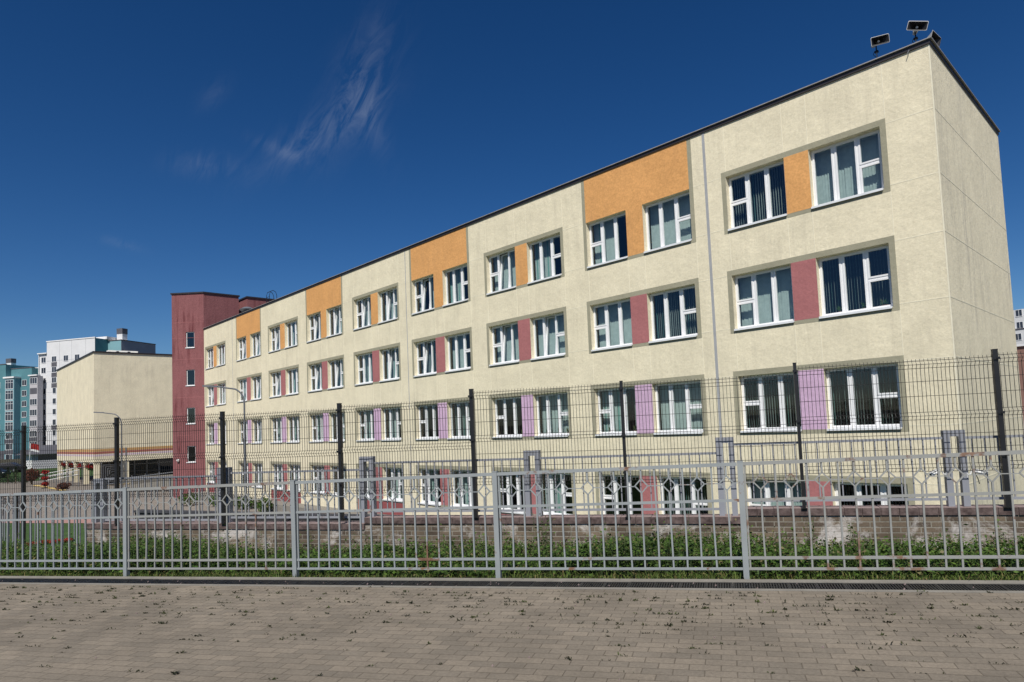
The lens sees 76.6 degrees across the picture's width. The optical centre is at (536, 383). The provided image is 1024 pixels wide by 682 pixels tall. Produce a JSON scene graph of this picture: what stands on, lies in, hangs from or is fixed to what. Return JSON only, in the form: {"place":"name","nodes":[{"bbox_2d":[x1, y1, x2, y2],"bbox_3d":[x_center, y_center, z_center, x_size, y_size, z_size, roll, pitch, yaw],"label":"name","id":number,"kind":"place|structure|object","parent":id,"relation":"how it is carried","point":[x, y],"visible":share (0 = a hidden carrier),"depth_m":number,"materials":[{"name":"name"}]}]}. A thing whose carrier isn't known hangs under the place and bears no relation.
{"place":"outdoors","nodes":[
{"label":"outdoors","id":0,"kind":"place"},
{"bbox_2d":[5,523,84,550],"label":"lawn","id":1,"kind":"structure","parent":0,"point":[59,531],"depth_m":38.30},
{"bbox_2d":[202,385,247,520],"bbox_3d":[-12.579,3.687,26.220,1.718,7.374,0.108,-2,-4,0],"label":"lamp post","id":2,"kind":"object","parent":1,"relation":"on","point":[245,477],"visible":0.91,"depth_m":26.29,"materials":[{"name":"metal"}]},
{"bbox_2d":[134,509,380,520],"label":"retaining wall","id":3,"kind":"structure","parent":1,"relation":"on","point":[160,512],"depth_m":32.24,"materials":[{"name":"brick"}]},
{"bbox_2d":[1,468,92,482],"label":"grass bank","id":4,"kind":"structure","parent":0,"point":[51,470],"depth_m":94.67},
{"bbox_2d":[0,462,26,471],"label":"parked car","id":5,"kind":"object","parent":4,"relation":"on","point":[6,466],"visible":0.48,"depth_m":96.77,"materials":[{"name":"black paint"}]},
{"bbox_2d":[17,445,91,468],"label":"garden shed","id":6,"kind":"structure","parent":4,"relation":"on","point":[42,453],"depth_m":103.13,"materials":[{"name":"white paint"}]},
{"bbox_2d":[6,519,90,522],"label":"pink path","id":7,"kind":"structure","parent":0,"point":[72,521],"depth_m":43.48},
{"bbox_2d":[94,412,122,518],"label":"lamp post","id":8,"kind":"object","parent":7,"relation":"on","point":[121,455],"visible":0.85,"depth_m":42.02,"materials":[{"name":"metal"}]},
{"bbox_2d":[0,476,273,518],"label":"schoolyard paving","id":9,"kind":"structure","parent":0,"point":[142,499],"depth_m":54.51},
{"bbox_2d":[26,468,39,484],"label":"shrub","id":10,"kind":"object","parent":9,"relation":"on","point":[29,475],"visible":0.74,"depth_m":75.82,"materials":[{"name":"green plant"}]},
{"bbox_2d":[46,470,78,486],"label":"ramp handrail","id":11,"kind":"object","parent":9,"relation":"on","point":[56,478],"visible":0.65,"depth_m":71.85,"materials":[{"name":"metal"}]},
{"bbox_2d":[56,351,172,483],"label":"cream hall","id":12,"kind":"structure","parent":9,"relation":"on","point":[130,386],"depth_m":72.49,"materials":[{"name":"paint"}]},
{"bbox_2d":[92,472,172,489],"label":"ramp handrail","id":13,"kind":"object","parent":9,"relation":"on","point":[154,484],"visible":0.15,"depth_m":62.27,"materials":[{"name":"metal"}]},
{"bbox_2d":[178,493,197,504],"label":"bush","id":14,"kind":"object","parent":9,"relation":"on","point":[191,500],"visible":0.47,"depth_m":49.95,"materials":[{"name":"green plant"}]},
{"bbox_2d":[170,292,239,497],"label":"stair tower","id":15,"kind":"structure","parent":9,"relation":"on","point":[194,314],"depth_m":57.56,"materials":[{"name":"red paint"}]},
{"bbox_2d":[186,332,194,347],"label":"window","id":16,"kind":"structure","parent":15,"relation":"in","point":[189,335],"depth_m":57.79,"materials":[{"name":"glass"}]},
{"bbox_2d":[186,369,194,385],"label":"window","id":17,"kind":"structure","parent":15,"relation":"in","point":[190,373],"depth_m":57.58,"materials":[{"name":"glass"}]},
{"bbox_2d":[186,446,195,462],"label":"window","id":18,"kind":"structure","parent":15,"relation":"in","point":[190,448],"depth_m":57.17,"materials":[{"name":"white plastic"}]},
{"bbox_2d":[187,408,195,423],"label":"window","id":19,"kind":"structure","parent":15,"relation":"in","point":[191,411],"depth_m":57.38,"materials":[{"name":"glass"}]},
{"bbox_2d":[233,496,253,509],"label":"bush","id":20,"kind":"object","parent":9,"relation":"on","point":[251,502],"visible":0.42,"depth_m":45.77,"materials":[{"name":"green plant"}]},
{"bbox_2d":[253,497,272,511],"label":"bush","id":21,"kind":"object","parent":9,"relation":"on","point":[259,503],"visible":0.66,"depth_m":43.48,"materials":[{"name":"green plant"}]},
{"bbox_2d":[1,459,1007,579],"bbox_3d":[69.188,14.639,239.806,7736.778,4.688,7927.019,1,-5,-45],"label":"ground","id":22,"kind":"structure","parent":0,"point":[5,460],"depth_m":8.18,"materials":[{"name":"soil"}]},
{"bbox_2d":[0,358,42,458],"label":"teal apartment block","id":23,"kind":"structure","parent":22,"relation":"on","point":[21,395],"depth_m":171.57,"materials":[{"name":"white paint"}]},
{"bbox_2d":[5,390,12,399],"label":"window","id":24,"kind":"structure","parent":23,"relation":"in","point":[9,393],"depth_m":171.40,"materials":[{"name":"white plastic"}]},
{"bbox_2d":[37,328,155,444],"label":"white apartment block","id":25,"kind":"structure","parent":22,"relation":"on","point":[56,356],"depth_m":172.42,"materials":[{"name":"paint"}]},
{"bbox_2d":[0,450,1023,578],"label":"street fence","id":26,"kind":"object","parent":22,"relation":"on","point":[296,559],"visible":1,"depth_m":7.22,"materials":[{"name":"metal"}]},
{"bbox_2d":[0,576,1023,586],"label":"kerb","id":27,"kind":"structure","parent":22,"relation":"on","point":[615,580],"depth_m":6.84,"materials":[{"name":"concrete"}]},
{"bbox_2d":[0,582,1023,592],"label":"channel edging","id":28,"kind":"object","parent":22,"relation":"on","point":[855,590],"visible":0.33,"depth_m":6.50,"materials":[{"name":"concrete"}]},
{"bbox_2d":[0,510,1023,578],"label":"weeds","id":29,"kind":"object","parent":22,"relation":"on","point":[651,548],"visible":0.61,"depth_m":8.49,"materials":[{"name":"green plant"}]},
{"bbox_2d":[84,504,1023,554],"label":"brick wall","id":30,"kind":"structure","parent":22,"relation":"on","point":[934,519],"depth_m":9.87,"materials":[{"name":"brick"}]},
{"bbox_2d":[0,349,1023,546],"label":"wire fence","id":31,"kind":"object","parent":30,"relation":"on","point":[999,405],"visible":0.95,"depth_m":10.54,"materials":[{"name":"metal"}]},
{"bbox_2d":[2,430,1023,548],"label":"pillared fence","id":32,"kind":"object","parent":30,"relation":"on","point":[102,483],"visible":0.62,"depth_m":10.37,"materials":[{"name":"metal"}]},
{"bbox_2d":[2,495,18,547],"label":"barred gate","id":33,"kind":"structure","parent":32,"relation":"attached to","point":[9,518],"depth_m":13.55,"materials":[{"name":"metal"}]},
{"bbox_2d":[192,36,1023,517],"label":"school","id":34,"kind":"object","parent":22,"relation":"on","point":[850,218],"visible":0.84,"depth_m":22.88,"materials":[{"name":"paint"}]},
{"bbox_2d":[205,348,213,369],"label":"window","id":35,"kind":"structure","parent":34,"relation":"in","point":[211,349],"depth_m":56.97,"materials":[{"name":"white plastic"}]},
{"bbox_2d":[206,387,213,406],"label":"window","id":36,"kind":"structure","parent":34,"relation":"in","point":[212,388],"depth_m":56.81,"materials":[{"name":"white plastic"}]},
{"bbox_2d":[216,344,224,366],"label":"window","id":37,"kind":"structure","parent":34,"relation":"in","point":[223,345],"depth_m":54.98,"materials":[{"name":"white plastic"}]},
{"bbox_2d":[218,383,225,404],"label":"window","id":38,"kind":"structure","parent":34,"relation":"in","point":[223,384],"depth_m":55.17,"materials":[{"name":"white plastic"}]},
{"bbox_2d":[237,337,245,360],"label":"window","id":39,"kind":"structure","parent":34,"relation":"in","point":[243,348],"depth_m":51.77,"materials":[{"name":"white plastic"}]},
{"bbox_2d":[238,378,246,401],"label":"window","id":40,"kind":"structure","parent":34,"relation":"in","point":[244,389],"depth_m":51.77,"materials":[{"name":"white plastic"}]},
{"bbox_2d":[238,420,247,443],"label":"window","id":41,"kind":"structure","parent":34,"relation":"in","point":[246,420],"depth_m":51.32,"materials":[{"name":"white plastic"}]},
{"bbox_2d":[249,332,260,357],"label":"window","id":42,"kind":"structure","parent":34,"relation":"in","point":[257,336],"depth_m":49.80,"materials":[{"name":"white plastic"}]},
{"bbox_2d":[250,375,260,400],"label":"window","id":43,"kind":"structure","parent":34,"relation":"in","point":[258,379],"depth_m":49.59,"materials":[{"name":"white plastic"}]},
{"bbox_2d":[251,419,261,443],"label":"window","id":44,"kind":"structure","parent":34,"relation":"in","point":[258,421],"depth_m":49.38,"materials":[{"name":"white plastic"}]},
{"bbox_2d":[239,296,274,313],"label":"rooftop block","id":45,"kind":"structure","parent":34,"relation":"on","point":[249,301],"depth_m":61.17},
{"bbox_2d":[252,463,261,487],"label":"window","id":46,"kind":"structure","parent":34,"relation":"in","point":[259,464],"depth_m":49.11,"materials":[{"name":"white plastic"}]},
{"bbox_2d":[268,326,279,352],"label":"window","id":47,"kind":"structure","parent":34,"relation":"in","point":[277,330],"depth_m":47.30,"materials":[{"name":"white plastic"}]},
{"bbox_2d":[269,371,280,397],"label":"window","id":48,"kind":"structure","parent":34,"relation":"in","point":[277,374],"depth_m":47.09,"materials":[{"name":"white plastic"}]},
{"bbox_2d":[270,417,281,442],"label":"window","id":49,"kind":"structure","parent":34,"relation":"in","point":[279,420],"depth_m":46.85,"materials":[{"name":"white plastic"}]},
{"bbox_2d":[271,464,282,489],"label":"window","id":50,"kind":"structure","parent":34,"relation":"in","point":[279,475],"depth_m":46.62,"materials":[{"name":"white plastic"}]},
{"bbox_2d":[284,320,296,348],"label":"window","id":51,"kind":"structure","parent":34,"relation":"in","point":[294,323],"depth_m":45.28,"materials":[{"name":"white plastic"}]},
{"bbox_2d":[285,368,297,395],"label":"window","id":52,"kind":"structure","parent":34,"relation":"in","point":[294,371],"depth_m":45.07,"materials":[{"name":"white plastic"}]},
{"bbox_2d":[286,416,298,442],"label":"window","id":53,"kind":"structure","parent":34,"relation":"in","point":[295,432],"depth_m":44.87,"materials":[{"name":"white plastic"}]},
{"bbox_2d":[287,464,299,491],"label":"window","id":54,"kind":"structure","parent":34,"relation":"in","point":[297,466],"depth_m":44.64,"materials":[{"name":"white plastic"}]},
{"bbox_2d":[307,312,320,342],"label":"window","id":55,"kind":"structure","parent":34,"relation":"in","point":[317,319],"depth_m":42.83,"materials":[{"name":"white plastic"}]},
{"bbox_2d":[308,363,321,391],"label":"window","id":56,"kind":"structure","parent":34,"relation":"in","point":[318,368],"depth_m":42.63,"materials":[{"name":"white plastic"}]},
{"bbox_2d":[310,414,323,441],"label":"window","id":57,"kind":"structure","parent":34,"relation":"in","point":[318,435],"depth_m":42.64,"materials":[{"name":"white plastic"}]},
{"bbox_2d":[310,465,324,492],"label":"window","id":58,"kind":"structure","parent":34,"relation":"in","point":[322,484],"depth_m":42.44,"materials":[{"name":"white plastic"}]},
{"bbox_2d":[326,306,341,336],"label":"window","id":59,"kind":"structure","parent":34,"relation":"in","point":[337,313],"depth_m":40.88,"materials":[{"name":"white plastic"}]},
{"bbox_2d":[327,358,342,388],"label":"window","id":60,"kind":"structure","parent":34,"relation":"in","point":[339,362],"depth_m":40.68,"materials":[{"name":"white plastic"}]},
{"bbox_2d":[328,412,344,441],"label":"window","id":61,"kind":"structure","parent":34,"relation":"in","point":[333,439],"depth_m":40.48,"materials":[{"name":"white plastic"}]},
{"bbox_2d":[353,296,370,329],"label":"window","id":62,"kind":"structure","parent":34,"relation":"in","point":[365,314],"depth_m":38.44,"materials":[{"name":"white plastic"}]},
{"bbox_2d":[355,352,372,384],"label":"window","id":63,"kind":"structure","parent":34,"relation":"in","point":[367,369],"depth_m":38.22,"materials":[{"name":"white plastic"}]},
{"bbox_2d":[356,409,374,440],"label":"window","id":64,"kind":"structure","parent":34,"relation":"in","point":[371,413],"depth_m":38.03,"materials":[{"name":"white plastic"}]},
{"bbox_2d":[377,287,397,323],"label":"window","id":65,"kind":"structure","parent":34,"relation":"in","point":[390,297],"depth_m":36.49,"materials":[{"name":"white plastic"}]},
{"bbox_2d":[379,347,398,381],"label":"window","id":66,"kind":"structure","parent":34,"relation":"in","point":[392,355],"depth_m":36.31,"materials":[{"name":"white plastic"}]},
{"bbox_2d":[382,407,400,440],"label":"window","id":67,"kind":"structure","parent":34,"relation":"in","point":[392,415],"depth_m":36.14,"materials":[{"name":"white plastic"}]},
{"bbox_2d":[382,467,402,501],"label":"window","id":68,"kind":"structure","parent":34,"relation":"in","point":[399,498],"depth_m":35.81,"materials":[{"name":"white plastic"}]},
{"bbox_2d":[412,276,433,314],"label":"window","id":69,"kind":"structure","parent":34,"relation":"in","point":[422,284],"depth_m":34.04,"materials":[{"name":"white plastic"}]},
{"bbox_2d":[414,339,436,376],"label":"window","id":70,"kind":"structure","parent":34,"relation":"in","point":[428,358],"depth_m":33.87,"materials":[{"name":"white plastic"}]},
{"bbox_2d":[416,403,438,439],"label":"window","id":71,"kind":"structure","parent":34,"relation":"in","point":[434,437],"depth_m":33.58,"materials":[{"name":"white plastic"}]},
{"bbox_2d":[418,468,440,505],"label":"window","id":72,"kind":"structure","parent":34,"relation":"in","point":[431,499],"depth_m":33.43,"materials":[{"name":"white plastic"}]},
{"bbox_2d":[442,264,467,305],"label":"window","id":73,"kind":"structure","parent":34,"relation":"in","point":[457,284],"depth_m":32.19,"materials":[{"name":"white plastic"}]},
{"bbox_2d":[445,332,470,372],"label":"window","id":74,"kind":"structure","parent":34,"relation":"in","point":[460,350],"depth_m":32.00,"materials":[{"name":"white plastic"}]},
{"bbox_2d":[447,401,470,438],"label":"window","id":75,"kind":"structure","parent":34,"relation":"in","point":[460,410],"depth_m":31.76,"materials":[{"name":"white plastic"}]},
{"bbox_2d":[450,469,471,506],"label":"window","id":76,"kind":"structure","parent":34,"relation":"in","point":[465,498],"depth_m":31.67,"materials":[{"name":"white plastic"}]},
{"bbox_2d":[486,249,515,294],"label":"window","id":77,"kind":"structure","parent":34,"relation":"in","point":[505,270],"depth_m":29.73,"materials":[{"name":"white plastic"}]},
{"bbox_2d":[489,322,518,365],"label":"window","id":78,"kind":"structure","parent":34,"relation":"in","point":[507,344],"depth_m":29.53,"materials":[{"name":"white plastic"}]},
{"bbox_2d":[493,396,522,437],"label":"window","id":79,"kind":"structure","parent":34,"relation":"in","point":[504,418],"depth_m":29.24,"materials":[{"name":"white plastic"}]},
{"bbox_2d":[498,471,523,513],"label":"window","id":80,"kind":"structure","parent":34,"relation":"in","point":[507,497],"depth_m":29.01,"materials":[{"name":"white plastic"}]},
{"bbox_2d":[527,234,560,283],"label":"window","id":81,"kind":"structure","parent":34,"relation":"in","point":[544,260],"depth_m":27.85,"materials":[{"name":"white plastic"}]},
{"bbox_2d":[531,312,564,359],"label":"window","id":82,"kind":"structure","parent":34,"relation":"in","point":[551,333],"depth_m":27.58,"materials":[{"name":"white plastic"}]},
{"bbox_2d":[536,392,568,436],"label":"window","id":83,"kind":"structure","parent":34,"relation":"in","point":[562,411],"depth_m":27.36,"materials":[{"name":"glass"}]},
{"bbox_2d":[542,473,571,514],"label":"window","id":84,"kind":"structure","parent":34,"relation":"in","point":[560,488],"depth_m":27.16,"materials":[{"name":"white plastic"}]},
{"bbox_2d":[587,212,627,267],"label":"window","id":85,"kind":"structure","parent":34,"relation":"in","point":[606,235],"depth_m":25.43,"materials":[{"name":"white plastic"}]},
{"bbox_2d":[591,298,632,351],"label":"window","id":86,"kind":"structure","parent":34,"relation":"in","point":[614,327],"depth_m":25.14,"materials":[{"name":"white plastic"}]},
{"bbox_2d":[595,386,636,435],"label":"window","id":87,"kind":"structure","parent":34,"relation":"in","point":[615,398],"depth_m":25.04,"materials":[{"name":"white plastic"}]},
{"bbox_2d":[602,474,638,513],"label":"window","id":88,"kind":"structure","parent":34,"relation":"in","point":[615,486],"depth_m":24.74,"materials":[{"name":"white plastic"}]},
{"bbox_2d":[644,192,691,252],"bbox_3d":[4.773,-5.740,23.189,0.583,1.825,1.975,1,-5,-45],"label":"window","id":89,"kind":"structure","parent":34,"relation":"in","point":[670,217],"depth_m":23.40,"materials":[{"name":"white plastic"}]},
{"bbox_2d":[648,285,697,342],"bbox_3d":[4.925,-2.449,22.996,0.608,1.825,1.975,1,-5,-45],"label":"window","id":90,"kind":"structure","parent":34,"relation":"in","point":[682,302],"depth_m":23.16,"materials":[{"name":"white plastic"}]},
{"bbox_2d":[653,381,702,434],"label":"window","id":91,"kind":"structure","parent":34,"relation":"in","point":[687,388],"depth_m":22.98,"materials":[{"name":"glass"}]},
{"bbox_2d":[661,476,707,513],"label":"window","id":92,"kind":"structure","parent":34,"relation":"in","point":[676,489],"depth_m":22.78,"materials":[{"name":"white plastic"}]},
{"bbox_2d":[728,160,786,230],"bbox_3d":[7.146,-5.990,20.809,0.612,1.825,1.975,1,-5,-45],"label":"window","id":93,"kind":"structure","parent":34,"relation":"in","point":[748,200],"depth_m":20.98,"materials":[{"name":"white plastic"}]},
{"bbox_2d":[734,265,794,330],"bbox_3d":[7.277,-2.699,20.595,0.580,1.825,1.975,1,-5,-45],"label":"window","id":94,"kind":"structure","parent":34,"relation":"in","point":[766,296],"depth_m":20.79,"materials":[{"name":"white plastic"}]},
{"bbox_2d":[740,372,801,432],"bbox_3d":[7.429,0.592,20.402,0.608,1.825,1.975,1,-5,-45],"label":"window","id":95,"kind":"structure","parent":34,"relation":"in","point":[781,390],"depth_m":20.59,"materials":[{"name":"white plastic"}]},
{"bbox_2d":[747,479,806,506],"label":"window","id":96,"kind":"structure","parent":34,"relation":"in","point":[769,487],"depth_m":20.45,"materials":[{"name":"white plastic"}]},
{"bbox_2d":[811,129,883,208],"bbox_3d":[9.049,-6.192,18.862,0.583,1.825,1.975,1,-5,-45],"label":"window","id":97,"kind":"structure","parent":34,"relation":"in","point":[850,168],"depth_m":19.04,"materials":[{"name":"white plastic"}]},
{"bbox_2d":[818,244,892,318],"bbox_3d":[9.203,-2.901,18.671,0.616,1.825,1.975,1,-5,-45],"label":"window","id":98,"kind":"structure","parent":34,"relation":"in","point":[867,306],"depth_m":18.72,"materials":[{"name":"white plastic"}]},
{"bbox_2d":[826,363,902,430],"bbox_3d":[9.343,0.390,18.466,0.608,1.825,1.975,1,-5,-45],"label":"window","id":99,"kind":"structure","parent":34,"relation":"in","point":[874,371],"depth_m":18.45,"materials":[{"name":"white plastic"}]},
{"bbox_2d":[834,482,908,504],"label":"window","id":100,"kind":"structure","parent":34,"relation":"in","point":[883,487],"depth_m":18.45,"materials":[{"name":"white plastic"}]},
{"bbox_2d":[871,33,889,57],"bbox_3d":[10.103,-9.452,18.963,0.485,1.428,0.633,-4,-4,28],"label":"horn loudspeaker","id":101,"kind":"object","parent":34,"relation":"on","point":[880,40],"visible":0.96,"depth_m":18.88,"materials":[{"name":"grey plastic"}]},
{"bbox_2d":[906,21,928,42],"bbox_3d":[10.816,-9.498,18.213,0.630,1.367,0.507,1,-5,-45],"label":"horn loudspeaker","id":102,"kind":"object","parent":34,"relation":"on","point":[915,27],"visible":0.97,"depth_m":18.18,"materials":[{"name":"grey plastic"}]},
{"bbox_2d":[928,30,940,45],"bbox_3d":[10.785,-9.222,17.896,0.519,0.779,0.613,1,-5,-45],"label":"horn loudspeaker","id":103,"kind":"object","parent":34,"relation":"on","point":[935,36],"visible":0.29,"depth_m":17.82,"materials":[{"name":"grey plastic"}]},
{"bbox_2d":[1013,309,1023,343],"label":"white tower block","id":104,"kind":"structure","parent":22,"relation":"on","point":[1019,321],"depth_m":149.31,"materials":[{"name":"paint"}]},
{"bbox_2d":[1016,344,1023,422],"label":"brown building","id":105,"kind":"structure","parent":22,"relation":"on","point":[1020,347],"depth_m":59.40,"materials":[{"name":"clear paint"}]},
{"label":"channel bed","id":106,"kind":"structure","parent":22,"relation":"on","visible":0},
{"bbox_2d":[0,578,1023,590],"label":"drainage channel","id":107,"kind":"object","parent":106,"relation":"on","point":[907,586],"visible":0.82,"depth_m":6.68,"materials":[{"name":"concrete"}]},
{"bbox_2d":[0,584,1023,681],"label":"plaza","id":108,"kind":"structure","parent":0,"point":[546,644],"depth_m":5.12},
{"bbox_2d":[2,579,973,679],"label":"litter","id":109,"kind":"object","parent":108,"relation":"on","point":[498,584],"visible":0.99,"depth_m":6.10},
{"bbox_2d":[0,585,1023,679],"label":"joint weeds","id":110,"kind":"object","parent":108,"relation":"on","point":[669,625],"visible":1,"depth_m":5.76,"materials":[{"name":"green plant"}]},
{"bbox_2d":[0,565,1023,579],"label":"grass","id":111,"kind":"structure","parent":0,"point":[675,575],"depth_m":7.20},
{"bbox_2d":[0,0,1023,366],"label":"sky","id":112,"kind":"structure","parent":0,"point":[151,150],"materials":[{"name":"blue"}]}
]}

